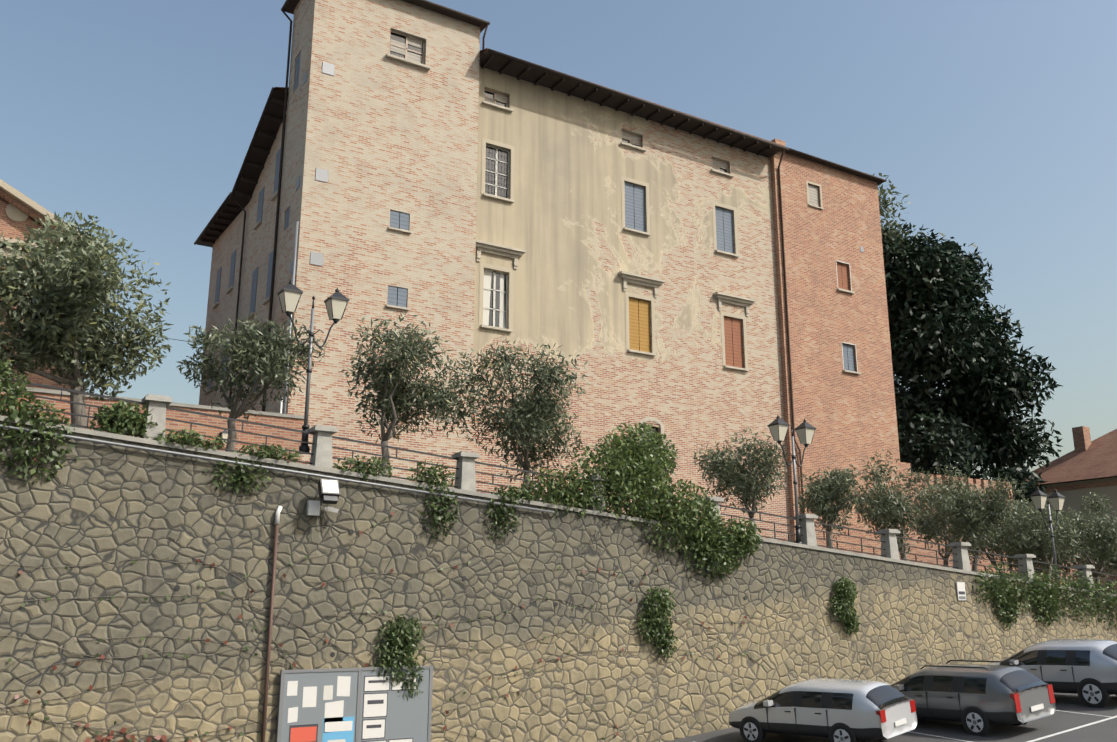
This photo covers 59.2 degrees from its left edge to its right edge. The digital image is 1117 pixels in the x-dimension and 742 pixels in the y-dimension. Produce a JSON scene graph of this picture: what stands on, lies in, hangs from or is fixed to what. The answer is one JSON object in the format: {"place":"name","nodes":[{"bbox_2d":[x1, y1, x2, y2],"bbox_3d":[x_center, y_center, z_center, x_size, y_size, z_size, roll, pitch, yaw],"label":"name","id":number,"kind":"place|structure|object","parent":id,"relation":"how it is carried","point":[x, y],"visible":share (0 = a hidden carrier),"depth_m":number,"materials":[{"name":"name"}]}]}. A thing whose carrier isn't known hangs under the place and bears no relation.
{"place":"outdoors","nodes":[
{"label":"outdoors","id":0,"kind":"place"},
{"bbox_2d":[0,0,1116,577],"label":"sky","id":1,"kind":"structure","parent":0,"point":[996,120],"materials":[{"name":"blue"}]},
{"bbox_2d":[666,693,1116,741],"bbox_3d":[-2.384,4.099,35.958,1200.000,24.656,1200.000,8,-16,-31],"label":"ground","id":2,"kind":"structure","parent":0,"point":[1073,718],"depth_m":24.07,"materials":[{"name":"grey asphalt"}]},
{"bbox_2d":[0,179,104,390],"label":"house","id":3,"kind":"structure","parent":2,"relation":"on","point":[19,211],"depth_m":38.33,"materials":[{"name":"orange"}]},
{"bbox_2d":[0,210,173,428],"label":"tree","id":4,"kind":"object","parent":2,"relation":"on","point":[67,285],"depth_m":21.95,"materials":[{"name":"green plant"}]},
{"bbox_2d":[0,386,303,463],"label":"railing","id":5,"kind":"object","parent":2,"relation":"on","point":[291,421],"visible":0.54,"depth_m":28.95,"materials":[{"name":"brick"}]},
{"bbox_2d":[176,313,327,452],"bbox_3d":[-7.466,0.553,23.563,3.697,4.229,2.417,-2,-14,8],"label":"olive","id":6,"kind":"object","parent":2,"relation":"on","point":[261,354],"depth_m":23.61,"materials":[{"name":"green plant"}]},
{"bbox_2d":[340,313,481,476],"bbox_3d":[-4.045,0.959,25.522,3.988,4.954,2.989,18,-22,-51],"label":"olive","id":7,"kind":"object","parent":2,"relation":"on","point":[402,396],"depth_m":25.20,"materials":[{"name":"green plant"}]},
{"bbox_2d":[433,339,589,497],"bbox_3d":[-0.940,1.716,27.250,4.681,5.039,4.643,8,-16,-31],"label":"olive","id":8,"kind":"object","parent":2,"relation":"on","point":[529,413],"depth_m":27.20,"materials":[{"name":"green plant"}]},
{"bbox_2d":[194,0,907,560],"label":"building","id":9,"kind":"structure","parent":2,"relation":"on","point":[688,284],"depth_m":40.02,"materials":[{"name":"brick"}]},
{"bbox_2d":[134,221,298,413],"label":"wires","id":10,"kind":"object","parent":9,"relation":"attached to","point":[293,281],"visible":0.23,"depth_m":32.98,"materials":[{"name":"grey plastic"}]},
{"bbox_2d":[0,415,1116,741],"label":"retaining wall","id":11,"kind":"structure","parent":2,"relation":"on","point":[96,505],"depth_m":23.01,"materials":[{"name":"stone"}]},
{"bbox_2d":[0,361,157,487],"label":"ivy","id":12,"kind":"object","parent":11,"relation":"attached to","point":[130,421],"visible":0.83,"depth_m":19.63,"materials":[{"name":"green plant"}]},
{"bbox_2d":[84,727,191,741],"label":"red creeper","id":13,"kind":"object","parent":11,"relation":"attached to","point":[128,736],"visible":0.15,"depth_m":19.29,"materials":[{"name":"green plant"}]},
{"bbox_2d":[277,280,348,453],"bbox_3d":[-5.966,-0.107,23.571,1.641,4.200,0.481,8,-16,-31],"label":"lamp","id":14,"kind":"object","parent":11,"relation":"on","point":[291,293],"visible":1,"depth_m":23.58,"materials":[{"name":"grey metal"}]},
{"bbox_2d":[307,478,339,528],"bbox_3d":[-5.207,2.974,22.090,0.706,1.084,0.564,8,-16,-31],"label":"floodlight","id":15,"kind":"object","parent":11,"relation":"attached to","point":[329,491],"visible":0.96,"depth_m":22.04,"materials":[{"name":"grey metal"}]},
{"bbox_2d":[152,428,536,539],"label":"hanging plants","id":16,"kind":"object","parent":11,"relation":"attached to","point":[360,466],"visible":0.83,"depth_m":23.26,"materials":[{"name":"green plant"}]},
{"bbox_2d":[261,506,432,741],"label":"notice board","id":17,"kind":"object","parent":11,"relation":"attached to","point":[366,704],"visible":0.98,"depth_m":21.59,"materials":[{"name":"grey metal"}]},
{"bbox_2d":[0,458,759,741],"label":"creeper stems","id":18,"kind":"object","parent":11,"relation":"attached to","point":[304,629],"visible":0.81,"depth_m":21.05,"materials":[{"name":"plant"}]},
{"bbox_2d":[8,457,761,741],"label":"creeper leaves","id":19,"kind":"object","parent":11,"relation":"attached to","point":[188,638],"visible":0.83,"depth_m":21.66,"materials":[{"name":"green plant"}]},
{"bbox_2d":[0,378,1116,593],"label":"railing","id":20,"kind":"object","parent":11,"relation":"on","point":[321,455],"visible":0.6,"depth_m":24.72,"materials":[{"name":"stone"}]},
{"bbox_2d":[372,577,860,701],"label":"wall tufts","id":21,"kind":"object","parent":11,"relation":"attached to","point":[403,635],"visible":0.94,"depth_m":26.19,"materials":[{"name":"green plant"}]},
{"bbox_2d":[767,415,815,543],"bbox_3d":[7.379,3.426,30.694,1.641,4.100,0.481,8,-16,-31],"label":"lamp","id":22,"kind":"object","parent":11,"relation":"attached to","point":[804,430],"visible":1,"depth_m":30.73,"materials":[{"name":"grey metal"}]},
{"bbox_2d":[956,582,966,600],"bbox_3d":[13.652,7.460,33.349,0.450,0.620,0.024,8,-16,-31],"label":"area sign","id":23,"kind":"object","parent":11,"relation":"attached to","point":[961,591],"visible":0.94,"depth_m":33.33,"materials":[{"name":"grey"}]},
{"bbox_2d":[972,561,1116,630],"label":"ivy","id":24,"kind":"object","parent":11,"relation":"hanging from","point":[1044,604],"visible":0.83,"depth_m":35.43,"materials":[{"name":"green plant"}]},
{"bbox_2d":[1029,487,1065,585],"bbox_3d":[18.923,6.395,37.704,1.641,3.850,0.481,8,-16,-31],"label":"lamp","id":25,"kind":"object","parent":11,"relation":"attached to","point":[1055,499],"visible":0.94,"depth_m":37.77,"materials":[{"name":"grey metal"}]},
{"bbox_2d":[597,432,679,515],"bbox_3d":[2.536,3.588,30.035,2.888,3.449,2.779,8,-16,-31],"label":"olive","id":26,"kind":"object","parent":2,"relation":"on","point":[675,464],"depth_m":29.75,"materials":[{"name":"green plant"}]},
{"bbox_2d":[520,421,763,579],"bbox_3d":[2.376,3.562,27.605,8.009,4.504,2.053,8,-16,-31],"label":"shrub","id":27,"kind":"object","parent":2,"relation":"on","point":[626,477],"visible":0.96,"depth_m":27.34,"materials":[{"name":"green plant"}]},
{"bbox_2d":[692,426,790,535],"bbox_3d":[6.116,3.974,31.995,3.697,4.231,3.173,8,-16,-31],"label":"olive","id":28,"kind":"object","parent":2,"relation":"on","point":[724,475],"depth_m":31.75,"materials":[{"name":"green plant"}]},
{"bbox_2d":[729,679,916,740],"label":"car body","id":29,"kind":"object","parent":2,"relation":"on","point":[854,705],"visible":0.85,"depth_m":23.29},
{"bbox_2d":[740,667,915,741],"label":"car","id":30,"kind":"object","parent":2,"relation":"on","point":[751,730],"visible":0.42,"depth_m":23.33,"materials":[{"name":"black rubber"}]},
{"bbox_2d":[792,464,868,548],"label":"olive","id":31,"kind":"object","parent":2,"relation":"on","point":[826,490],"depth_m":33.19,"materials":[{"name":"green plant"}]},
{"bbox_2d":[845,449,953,560],"bbox_3d":[12.172,5.256,35.804,4.758,4.763,3.438,8,-16,-31],"label":"olive","id":32,"kind":"object","parent":2,"relation":"on","point":[895,506],"depth_m":35.48,"materials":[{"name":"green plant"}]},
{"bbox_2d":[909,475,985,566],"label":"olive","id":33,"kind":"object","parent":2,"relation":"on","point":[933,536],"depth_m":41.13,"materials":[{"name":"green plant"}]},
{"bbox_2d":[907,464,1035,571],"bbox_3d":[16.167,6.052,37.959,4.549,4.906,3.898,8,-16,-31],"label":"olive","id":34,"kind":"object","parent":2,"relation":"on","point":[963,499],"depth_m":37.40,"materials":[{"name":"green plant"}]},
{"bbox_2d":[891,660,1055,735],"bbox_3d":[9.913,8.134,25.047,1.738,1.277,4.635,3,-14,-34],"label":"car","id":35,"kind":"object","parent":2,"relation":"on","point":[986,692],"visible":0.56,"depth_m":23.66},
{"bbox_2d":[950,482,1046,572],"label":"olive","id":36,"kind":"object","parent":2,"relation":"on","point":[994,549],"depth_m":43.68,"materials":[{"name":"green plant"}]},
{"bbox_2d":[900,462,1116,593],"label":"crenellated wall","id":37,"kind":"structure","parent":2,"relation":"on","point":[972,481],"depth_m":48.41,"materials":[{"name":"red brick"}]},
{"bbox_2d":[982,496,1093,583],"bbox_3d":[19.477,7.198,39.893,6.059,4.428,4.101,25,-28,-60],"label":"olive","id":38,"kind":"object","parent":2,"relation":"on","point":[1041,533],"depth_m":39.59,"materials":[{"name":"green plant"}]},
{"bbox_2d":[1017,507,1085,582],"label":"olive","id":39,"kind":"object","parent":2,"relation":"on","point":[1069,557],"depth_m":46.19,"materials":[{"name":"green plant"}]},
{"bbox_2d":[987,639,1116,694],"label":"car body","id":40,"kind":"object","parent":2,"relation":"on","point":[1096,659],"visible":0.67,"depth_m":26.25,"materials":[{"name":"silver metal"}]},
{"bbox_2d":[1009,660,1116,707],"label":"car wheels","id":41,"kind":"object","parent":2,"relation":"on","point":[1091,692],"visible":0.35,"depth_m":25.62,"materials":[{"name":"black rubber"}]},
{"bbox_2d":[1026,426,1116,529],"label":"houses","id":42,"kind":"structure","parent":2,"relation":"on","point":[1087,465],"depth_m":58.77,"materials":[{"name":"beige tile"}]},
{"bbox_2d":[1037,492,1116,588],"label":"olive","id":43,"kind":"object","parent":2,"relation":"on","point":[1102,532],"depth_m":41.84,"materials":[{"name":"green plant"}]},
{"bbox_2d":[1077,511,1116,574],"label":"olive","id":44,"kind":"object","parent":2,"relation":"on","point":[1097,563],"visible":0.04,"depth_m":44.26,"materials":[{"name":"green plant"}]},
{"bbox_2d":[873,173,914,312],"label":"tree","id":45,"kind":"object","parent":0,"point":[884,204],"visible":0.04,"depth_m":59.43,"materials":[{"name":"green plant"}]},
{"bbox_2d":[882,223,1062,509],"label":"tree","id":46,"kind":"object","parent":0,"point":[941,330],"depth_m":56.04,"materials":[{"name":"green plant"}]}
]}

